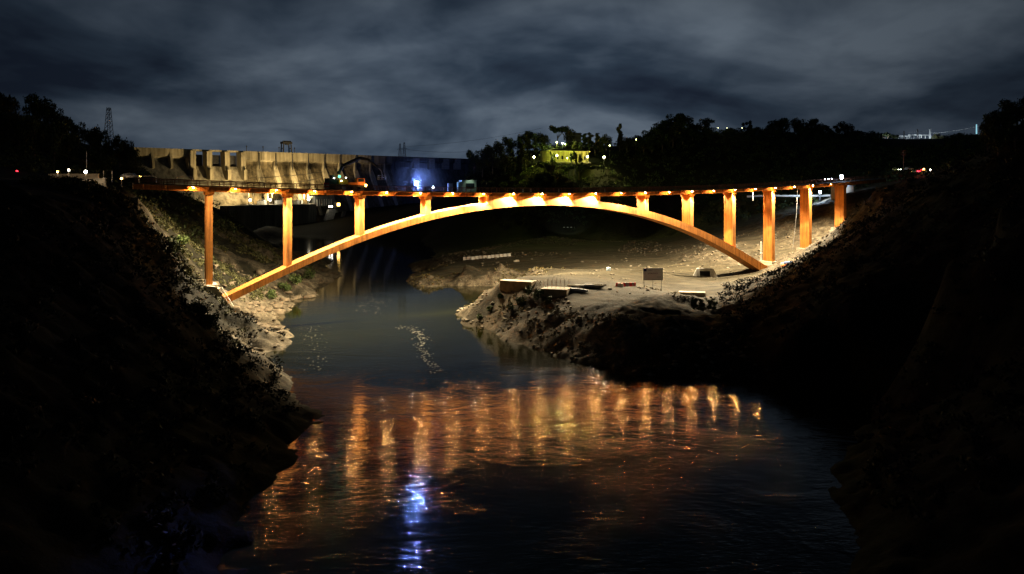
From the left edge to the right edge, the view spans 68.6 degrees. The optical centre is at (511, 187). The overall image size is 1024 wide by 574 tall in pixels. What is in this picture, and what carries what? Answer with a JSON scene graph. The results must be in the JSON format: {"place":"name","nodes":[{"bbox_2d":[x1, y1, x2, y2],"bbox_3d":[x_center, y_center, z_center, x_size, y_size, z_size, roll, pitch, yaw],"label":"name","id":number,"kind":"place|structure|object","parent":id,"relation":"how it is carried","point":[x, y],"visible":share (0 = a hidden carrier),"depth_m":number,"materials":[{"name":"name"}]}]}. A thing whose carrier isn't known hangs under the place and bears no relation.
{"place":"outdoors","nodes":[
{"label":"outdoors","id":0,"kind":"place"},
{"bbox_2d":[0,121,1023,573],"bbox_3d":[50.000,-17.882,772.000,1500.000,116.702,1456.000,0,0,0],"label":"ground","id":1,"kind":"structure","parent":0,"point":[48,525],"depth_m":110.67,"materials":[{"name":"brown soil"}]},
{"bbox_2d":[0,92,19,113],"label":"broadleaf tree","id":2,"kind":"object","parent":1,"relation":"on","point":[7,103],"visible":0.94,"depth_m":341.99,"materials":[{"name":"green plant"}]},
{"bbox_2d":[20,92,52,123],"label":"broadleaf tree","id":3,"kind":"object","parent":1,"relation":"on","point":[33,101],"visible":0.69,"depth_m":342.76,"materials":[{"name":"green plant"}]},
{"bbox_2d":[34,102,58,131],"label":"broadleaf tree","id":4,"kind":"object","parent":1,"relation":"on","point":[45,119],"visible":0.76,"depth_m":344.37,"materials":[{"name":"green plant"}]},
{"bbox_2d":[44,107,63,124],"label":"broadleaf tree","id":5,"kind":"object","parent":1,"relation":"on","point":[59,116],"visible":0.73,"depth_m":343.50,"materials":[{"name":"green plant"}]},
{"bbox_2d":[55,115,77,129],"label":"broadleaf tree","id":6,"kind":"object","parent":1,"relation":"on","point":[65,118],"visible":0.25,"depth_m":345.37,"materials":[{"name":"green plant"}]},
{"bbox_2d":[66,121,87,146],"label":"broadleaf tree","id":7,"kind":"object","parent":1,"relation":"on","point":[72,128],"visible":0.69,"depth_m":343.73,"materials":[{"name":"green plant"}]},
{"bbox_2d":[79,124,100,148],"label":"broadleaf tree","id":8,"kind":"object","parent":1,"relation":"on","point":[95,131],"visible":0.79,"depth_m":344.02,"materials":[{"name":"green plant"}]},
{"bbox_2d":[81,174,98,178],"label":"concrete barrier","id":9,"kind":"object","parent":1,"relation":"on","point":[92,176],"visible":0.8,"depth_m":185.80,"materials":[{"name":"concrete"}]},
{"bbox_2d":[82,178,106,186],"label":"retaining wall","id":10,"kind":"structure","parent":1,"relation":"on","point":[101,181],"depth_m":177.75,"materials":[{"name":"grey concrete"}]},
{"bbox_2d":[88,130,110,156],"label":"broadleaf tree","id":11,"kind":"object","parent":1,"relation":"on","point":[98,142],"visible":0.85,"depth_m":344.24,"materials":[{"name":"green plant"}]},
{"bbox_2d":[104,107,113,137],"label":"power pylon","id":12,"kind":"object","parent":1,"relation":"on","point":[109,109],"visible":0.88,"depth_m":419.70,"materials":[{"name":"metal"}]},
{"bbox_2d":[101,134,120,158],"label":"broadleaf tree","id":13,"kind":"object","parent":1,"relation":"on","point":[106,150],"visible":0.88,"depth_m":343.83,"materials":[{"name":"green plant"}]},
{"bbox_2d":[110,137,128,169],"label":"broadleaf tree","id":14,"kind":"object","parent":1,"relation":"on","point":[117,152],"visible":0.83,"depth_m":344.08,"materials":[{"name":"green plant"}]},
{"bbox_2d":[118,139,133,165],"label":"broadleaf tree","id":15,"kind":"object","parent":1,"relation":"on","point":[126,155],"visible":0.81,"depth_m":343.64,"materials":[{"name":"green plant"}]},
{"bbox_2d":[121,173,140,178],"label":"parked car","id":16,"kind":"object","parent":1,"relation":"on","point":[128,175],"visible":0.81,"depth_m":187.14,"materials":[{"name":"paint"}]},
{"bbox_2d":[127,145,142,164],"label":"broadleaf tree","id":17,"kind":"object","parent":1,"relation":"on","point":[135,154],"visible":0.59,"depth_m":343.40,"materials":[{"name":"green plant"}]},
{"bbox_2d":[18,174,318,345],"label":"bank scrub","id":18,"kind":"object","parent":1,"relation":"on","point":[78,182],"visible":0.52,"depth_m":162.88,"materials":[{"name":"green plant"}]},
{"bbox_2d":[165,235,183,253],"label":"shrub","id":19,"kind":"object","parent":1,"relation":"on","point":[176,245],"visible":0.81,"depth_m":157.69,"materials":[{"name":"green plant"}]},
{"bbox_2d":[173,234,189,246],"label":"shrub","id":20,"kind":"object","parent":1,"relation":"on","point":[184,240],"visible":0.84,"depth_m":183.01,"materials":[{"name":"green plant"}]},
{"bbox_2d":[184,301,211,315],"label":"shrub","id":21,"kind":"object","parent":1,"relation":"on","point":[199,308],"visible":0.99,"depth_m":120.40,"materials":[{"name":"green plant"}]},
{"bbox_2d":[201,313,220,328],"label":"shrub","id":22,"kind":"object","parent":1,"relation":"on","point":[213,319],"visible":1,"depth_m":121.26,"materials":[{"name":"green plant"}]},
{"bbox_2d":[198,279,233,311],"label":"arch abutment","id":23,"kind":"object","parent":1,"relation":"on","point":[214,289],"visible":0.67,"depth_m":172.35,"materials":[{"name":"grey concrete"}]},
{"bbox_2d":[119,189,315,354],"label":"boulders","id":24,"kind":"object","parent":1,"relation":"on","point":[281,309],"visible":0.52,"depth_m":196.37,"materials":[{"name":"brown stone"}]},
{"bbox_2d":[267,289,276,299],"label":"shrub","id":25,"kind":"object","parent":1,"relation":"on","point":[271,293],"visible":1,"depth_m":214.01,"materials":[{"name":"green plant"}]},
{"bbox_2d":[220,196,345,229],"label":"powerhouse","id":26,"kind":"structure","parent":1,"relation":"on","point":[253,217],"depth_m":565.46,"materials":[{"name":"concrete"}]},
{"bbox_2d":[277,281,291,291],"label":"shrub","id":27,"kind":"object","parent":1,"relation":"on","point":[286,286],"visible":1,"depth_m":229.25,"materials":[{"name":"green plant"}]},
{"bbox_2d":[288,274,302,284],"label":"shrub","id":28,"kind":"object","parent":1,"relation":"on","point":[297,279],"visible":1,"depth_m":234.78,"materials":[{"name":"green plant"}]},
{"bbox_2d":[129,146,489,214],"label":"concrete dam","id":29,"kind":"structure","parent":1,"relation":"on","point":[244,166],"depth_m":618.32,"materials":[{"name":"concrete"}]},
{"bbox_2d":[280,141,291,152],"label":"gantry crane","id":30,"kind":"object","parent":29,"relation":"on","point":[286,143],"visible":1,"depth_m":616.79,"materials":[{"name":"metal"}]},
{"bbox_2d":[303,268,315,278],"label":"shrub","id":31,"kind":"object","parent":1,"relation":"on","point":[308,272],"visible":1,"depth_m":261.98,"materials":[{"name":"green plant"}]},
{"bbox_2d":[466,149,480,173],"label":"broadleaf tree","id":32,"kind":"object","parent":1,"relation":"on","point":[470,154],"visible":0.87,"depth_m":524.39,"materials":[{"name":"green plant"}]},
{"bbox_2d":[475,147,490,164],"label":"broadleaf tree","id":33,"kind":"object","parent":1,"relation":"on","point":[483,153],"visible":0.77,"depth_m":525.63,"materials":[{"name":"green plant"}]},
{"bbox_2d":[484,143,497,159],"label":"broadleaf tree","id":34,"kind":"object","parent":1,"relation":"on","point":[491,150],"visible":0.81,"depth_m":526.20,"materials":[{"name":"green plant"}]},
{"bbox_2d":[483,153,499,173],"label":"broadleaf tree","id":35,"kind":"object","parent":1,"relation":"on","point":[494,159],"visible":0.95,"depth_m":503.69,"materials":[{"name":"green plant"}]},
{"bbox_2d":[0,113,988,242],"bbox_3d":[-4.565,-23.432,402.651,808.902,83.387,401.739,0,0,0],"label":"wood","id":36,"kind":"object","parent":1,"relation":"on","point":[947,160],"visible":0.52,"depth_m":420.28,"materials":[{"name":"green plant"}]},
{"bbox_2d":[493,141,505,158],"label":"broadleaf tree","id":37,"kind":"object","parent":1,"relation":"on","point":[498,146],"visible":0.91,"depth_m":528.11,"materials":[{"name":"green plant"}]},
{"bbox_2d":[497,150,512,172],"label":"broadleaf tree","id":38,"kind":"object","parent":1,"relation":"on","point":[505,160],"visible":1,"depth_m":492.20,"materials":[{"name":"green plant"}]},
{"bbox_2d":[501,136,517,154],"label":"broadleaf tree","id":39,"kind":"object","parent":1,"relation":"on","point":[507,141],"visible":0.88,"depth_m":527.96,"materials":[{"name":"green plant"}]},
{"bbox_2d":[0,124,1023,573],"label":"scrub","id":40,"kind":"object","parent":1,"relation":"on","point":[102,228],"visible":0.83,"depth_m":100.82,"materials":[{"name":"green plant"}]},
{"bbox_2d":[133,175,891,302],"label":"arch bridge","id":41,"kind":"structure","parent":1,"relation":"on","point":[590,198],"depth_m":211.39,"materials":[{"name":"concrete"}]},
{"bbox_2d":[324,156,386,189],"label":"boom truck","id":42,"kind":"object","parent":41,"relation":"on","point":[332,179],"visible":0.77,"depth_m":190.31,"materials":[{"name":"metal"}]},
{"bbox_2d":[457,180,476,191],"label":"truck","id":43,"kind":"object","parent":41,"relation":"on","point":[466,183],"visible":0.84,"depth_m":207.43,"materials":[{"name":"grey metal"}]},
{"bbox_2d":[507,148,520,170],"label":"open crowned tree","id":44,"kind":"object","parent":1,"relation":"on","point":[511,152],"visible":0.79,"depth_m":486.20,"materials":[{"name":"green plant"}]},
{"bbox_2d":[500,279,535,291],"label":"concrete footing","id":45,"kind":"object","parent":1,"relation":"on","point":[508,285],"visible":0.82,"depth_m":187.22,"materials":[{"name":"concrete"}]},
{"bbox_2d":[512,134,525,149],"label":"broadleaf tree","id":46,"kind":"object","parent":1,"relation":"on","point":[520,139],"visible":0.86,"depth_m":528.82,"materials":[{"name":"green plant"}]},
{"bbox_2d":[515,297,525,304],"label":"shrub","id":47,"kind":"object","parent":1,"relation":"on","point":[520,300],"visible":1,"depth_m":180.11,"materials":[{"name":"green plant"}]},
{"bbox_2d":[518,143,525,163],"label":"tall tree","id":48,"kind":"object","parent":1,"relation":"on","point":[522,150],"visible":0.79,"depth_m":481.50,"materials":[{"name":"green plant"}]},
{"bbox_2d":[522,153,528,165],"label":"open crowned tree","id":49,"kind":"object","parent":1,"relation":"on","point":[526,156],"visible":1,"depth_m":465.59,"materials":[{"name":"green plant"}]},
{"bbox_2d":[524,131,531,149],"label":"tall tree","id":50,"kind":"object","parent":1,"relation":"on","point":[527,140],"visible":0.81,"depth_m":528.29,"materials":[{"name":"green plant"}]},
{"bbox_2d":[523,285,532,294],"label":"shrub","id":51,"kind":"object","parent":1,"relation":"on","point":[528,290],"visible":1,"depth_m":181.32,"materials":[{"name":"green plant"}]},
{"bbox_2d":[525,143,538,159],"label":"open crowned tree","id":52,"kind":"object","parent":1,"relation":"on","point":[535,149],"visible":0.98,"depth_m":498.80,"materials":[{"name":"green plant"}]},
{"bbox_2d":[527,132,542,147],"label":"broadleaf tree","id":53,"kind":"object","parent":1,"relation":"on","point":[534,136],"visible":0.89,"depth_m":527.80,"materials":[{"name":"green plant"}]},
{"bbox_2d":[532,289,543,300],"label":"shrub","id":54,"kind":"object","parent":1,"relation":"on","point":[538,294],"visible":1,"depth_m":178.03,"materials":[{"name":"green plant"}]},
{"bbox_2d":[533,162,550,167],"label":"hedge","id":55,"kind":"object","parent":1,"relation":"on","point":[539,165],"visible":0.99,"depth_m":448.59,"materials":[{"name":"green plant"}]},
{"bbox_2d":[538,131,549,143],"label":"broadleaf tree","id":56,"kind":"object","parent":1,"relation":"on","point":[545,138],"visible":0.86,"depth_m":526.21,"materials":[{"name":"green plant"}]},
{"bbox_2d":[535,142,554,152],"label":"broadleaf tree","id":57,"kind":"object","parent":1,"relation":"on","point":[544,146],"visible":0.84,"depth_m":501.47,"materials":[{"name":"green plant"}]},
{"bbox_2d":[544,162,557,175],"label":"broadleaf tree","id":58,"kind":"object","parent":1,"relation":"on","point":[551,167],"visible":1,"depth_m":447.99,"materials":[{"name":"green plant"}]},
{"bbox_2d":[541,279,570,296],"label":"concrete footing","id":59,"kind":"object","parent":1,"relation":"on","point":[552,291],"visible":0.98,"depth_m":178.69,"materials":[{"name":"concrete"}]},
{"bbox_2d":[548,125,567,144],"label":"umbrella tree","id":60,"kind":"object","parent":1,"relation":"on","point":[554,129],"visible":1,"depth_m":531.76,"materials":[{"name":"green plant"}]},
{"bbox_2d":[540,148,590,163],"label":"villa","id":61,"kind":"object","parent":1,"relation":"on","point":[562,157],"visible":0.69,"depth_m":470.60,"materials":[{"name":"beige paint"}]},
{"bbox_2d":[555,164,576,169],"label":"hedge","id":62,"kind":"object","parent":1,"relation":"on","point":[564,166],"visible":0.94,"depth_m":451.12,"materials":[{"name":"green plant"}]},
{"bbox_2d":[562,126,575,142],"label":"broadleaf tree","id":63,"kind":"object","parent":1,"relation":"on","point":[567,133],"visible":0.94,"depth_m":536.35,"materials":[{"name":"green plant"}]},
{"bbox_2d":[569,151,577,165],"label":"umbrella tree","id":64,"kind":"object","parent":1,"relation":"on","point":[573,155],"visible":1,"depth_m":456.28,"materials":[{"name":"green plant"}]},
{"bbox_2d":[566,133,581,146],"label":"terraced block","id":65,"kind":"structure","parent":1,"relation":"on","point":[577,137],"depth_m":537.49,"materials":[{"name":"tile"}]},
{"bbox_2d":[497,162,651,231],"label":"undergrowth","id":66,"kind":"object","parent":1,"relation":"on","point":[519,221],"visible":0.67,"depth_m":442.37,"materials":[{"name":"green plant"}]},
{"bbox_2d":[407,264,751,362],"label":"dry grass","id":67,"kind":"structure","parent":1,"relation":"on","point":[602,314],"depth_m":160.77,"materials":[{"name":"plant"}]},
{"bbox_2d":[575,154,583,173],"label":"open crowned tree","id":68,"kind":"object","parent":1,"relation":"on","point":[579,160],"visible":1,"depth_m":455.08,"materials":[{"name":"green plant"}]},
{"bbox_2d":[270,196,901,378],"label":"rubble","id":69,"kind":"object","parent":1,"relation":"on","point":[666,318],"visible":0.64,"depth_m":181.87,"materials":[{"name":"stone"}]},
{"bbox_2d":[579,164,604,169],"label":"hedge","id":70,"kind":"object","parent":1,"relation":"on","point":[600,166],"visible":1,"depth_m":455.18,"materials":[{"name":"green plant"}]},
{"bbox_2d":[588,138,601,155],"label":"open crowned tree","id":71,"kind":"object","parent":1,"relation":"on","point":[591,145],"visible":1,"depth_m":498.44,"materials":[{"name":"green plant"}]},
{"bbox_2d":[598,138,605,158],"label":"tall tree","id":72,"kind":"object","parent":1,"relation":"on","point":[601,148],"visible":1,"depth_m":497.00,"materials":[{"name":"green plant"}]},
{"bbox_2d":[602,133,611,148],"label":"broadleaf tree","id":73,"kind":"object","parent":1,"relation":"on","point":[608,140],"visible":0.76,"depth_m":519.32,"materials":[{"name":"green plant"}]},
{"bbox_2d":[616,123,623,150],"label":"tall tree","id":74,"kind":"object","parent":1,"relation":"on","point":[620,136],"visible":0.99,"depth_m":529.32,"materials":[{"name":"green plant"}]},
{"bbox_2d":[620,136,635,152],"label":"broadleaf tree","id":75,"kind":"object","parent":1,"relation":"on","point":[626,142],"visible":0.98,"depth_m":529.36,"materials":[{"name":"green plant"}]},
{"bbox_2d":[629,135,643,150],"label":"broadleaf tree","id":76,"kind":"object","parent":1,"relation":"on","point":[635,137],"visible":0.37,"depth_m":540.76,"materials":[{"name":"green plant"}]},
{"bbox_2d":[643,268,662,290],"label":"site sign","id":77,"kind":"object","parent":1,"relation":"on","point":[652,273],"visible":0.99,"depth_m":203.64,"materials":[{"name":"metal"}]},
{"bbox_2d":[649,120,670,132],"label":"broadleaf tree","id":78,"kind":"object","parent":1,"relation":"on","point":[661,125],"visible":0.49,"depth_m":547.56,"materials":[{"name":"green plant"}]},
{"bbox_2d":[664,113,685,129],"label":"broadleaf tree","id":79,"kind":"object","parent":1,"relation":"on","point":[677,118],"visible":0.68,"depth_m":551.76,"materials":[{"name":"green plant"}]},
{"bbox_2d":[673,113,693,126],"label":"broadleaf tree","id":80,"kind":"object","parent":1,"relation":"on","point":[688,120],"visible":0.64,"depth_m":554.66,"materials":[{"name":"green plant"}]},
{"bbox_2d":[679,291,705,296],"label":"concrete step","id":81,"kind":"object","parent":1,"relation":"on","point":[699,293],"visible":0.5,"depth_m":207.42,"materials":[{"name":"concrete"}]},
{"bbox_2d":[691,296,717,309],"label":"ditch grass","id":82,"kind":"structure","parent":1,"relation":"on","point":[694,304],"depth_m":173.16,"materials":[{"name":"green plant"}]},
{"bbox_2d":[693,268,717,277],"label":"culvert","id":83,"kind":"object","parent":1,"relation":"on","point":[708,272],"visible":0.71,"depth_m":246.45,"materials":[{"name":"white paint"}]},
{"bbox_2d":[698,117,714,129],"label":"broadleaf tree","id":84,"kind":"object","parent":1,"relation":"on","point":[704,122],"visible":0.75,"depth_m":562.50,"materials":[{"name":"green plant"}]},
{"bbox_2d":[699,126,719,137],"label":"broadleaf tree","id":85,"kind":"object","parent":1,"relation":"on","point":[707,130],"visible":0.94,"depth_m":543.71,"materials":[{"name":"green plant"}]},
{"bbox_2d":[718,128,734,137],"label":"broadleaf tree","id":86,"kind":"object","parent":1,"relation":"on","point":[729,131],"visible":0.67,"depth_m":550.26,"materials":[{"name":"green plant"}]},
{"bbox_2d":[731,131,749,137],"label":"broadleaf tree","id":87,"kind":"object","parent":1,"relation":"on","point":[740,135],"visible":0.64,"depth_m":553.98,"materials":[{"name":"green plant"}]},
{"bbox_2d":[741,120,752,129],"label":"open crowned tree","id":88,"kind":"object","parent":1,"relation":"on","point":[750,126],"visible":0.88,"depth_m":572.63,"materials":[{"name":"green plant"}]},
{"bbox_2d":[740,128,756,137],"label":"broadleaf tree","id":89,"kind":"object","parent":1,"relation":"on","point":[752,131],"visible":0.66,"depth_m":556.79,"materials":[{"name":"green plant"}]},
{"bbox_2d":[746,130,763,137],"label":"broadleaf tree","id":90,"kind":"object","parent":1,"relation":"on","point":[759,135],"visible":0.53,"depth_m":560.66,"materials":[{"name":"green plant"}]},
{"bbox_2d":[757,127,777,136],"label":"broadleaf tree","id":91,"kind":"object","parent":1,"relation":"on","point":[765,132],"visible":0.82,"depth_m":564.66,"materials":[{"name":"green plant"}]},
{"bbox_2d":[766,120,781,131],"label":"broadleaf tree","id":92,"kind":"object","parent":1,"relation":"on","point":[768,127],"visible":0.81,"depth_m":582.74,"materials":[{"name":"green plant"}]},
{"bbox_2d":[771,118,791,131],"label":"broadleaf tree","id":93,"kind":"object","parent":1,"relation":"on","point":[784,123],"visible":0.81,"depth_m":581.55,"materials":[{"name":"green plant"}]},
{"bbox_2d":[747,195,829,196],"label":"water pipe","id":94,"kind":"object","parent":1,"relation":"on","point":[789,196],"visible":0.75,"depth_m":329.70,"materials":[{"name":"metal"}]},
{"bbox_2d":[788,117,802,131],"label":"broadleaf tree","id":95,"kind":"object","parent":1,"relation":"on","point":[795,124],"visible":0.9,"depth_m":587.13,"materials":[{"name":"green plant"}]},
{"bbox_2d":[792,127,810,136],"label":"broadleaf tree","id":96,"kind":"object","parent":1,"relation":"on","point":[802,130],"visible":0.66,"depth_m":573.28,"materials":[{"name":"green plant"}]},
{"bbox_2d":[793,118,818,129],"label":"broadleaf tree","id":97,"kind":"object","parent":1,"relation":"on","point":[813,122],"visible":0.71,"depth_m":592.06,"materials":[{"name":"green plant"}]},
{"bbox_2d":[813,125,832,134],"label":"broadleaf tree","id":98,"kind":"object","parent":1,"relation":"on","point":[823,130],"visible":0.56,"depth_m":577.74,"materials":[{"name":"green plant"}]},
{"bbox_2d":[831,185,854,199],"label":"abutment wall","id":99,"kind":"structure","parent":1,"relation":"on","point":[849,188],"depth_m":301.13,"materials":[{"name":"concrete"}]},
{"bbox_2d":[836,121,854,133],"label":"broadleaf tree","id":100,"kind":"object","parent":1,"relation":"on","point":[844,127],"visible":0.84,"depth_m":600.67,"materials":[{"name":"green plant"}]},
{"bbox_2d":[978,121,992,151],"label":"broadleaf tree","id":101,"kind":"object","parent":1,"relation":"on","point":[983,123],"visible":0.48,"depth_m":169.61,"materials":[{"name":"green plant"}]},
{"bbox_2d":[978,110,1008,141],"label":"broadleaf tree","id":102,"kind":"object","parent":1,"relation":"on","point":[994,121],"visible":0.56,"depth_m":170.38,"materials":[{"name":"green plant"}]},
{"bbox_2d":[987,105,1016,128],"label":"broadleaf tree","id":103,"kind":"object","parent":1,"relation":"on","point":[1008,114],"visible":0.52,"depth_m":170.54,"materials":[{"name":"green plant"}]},
{"bbox_2d":[997,98,1023,125],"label":"broadleaf tree","id":104,"kind":"object","parent":1,"relation":"on","point":[1019,112],"visible":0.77,"depth_m":171.34,"materials":[{"name":"green plant"}]},
{"bbox_2d":[0,0,1023,158],"label":"sky","id":105,"kind":"structure","parent":0,"point":[348,77],"materials":[{"name":"grey"}]},
{"bbox_2d":[217,234,880,573],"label":"river","id":106,"kind":"structure","parent":0,"point":[482,451],"depth_m":94.44,"materials":[{"name":"black liquid"}]},
{"bbox_2d":[307,286,437,371],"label":"foam","id":107,"kind":"object","parent":106,"relation":"on","point":[396,327],"visible":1,"depth_m":162.37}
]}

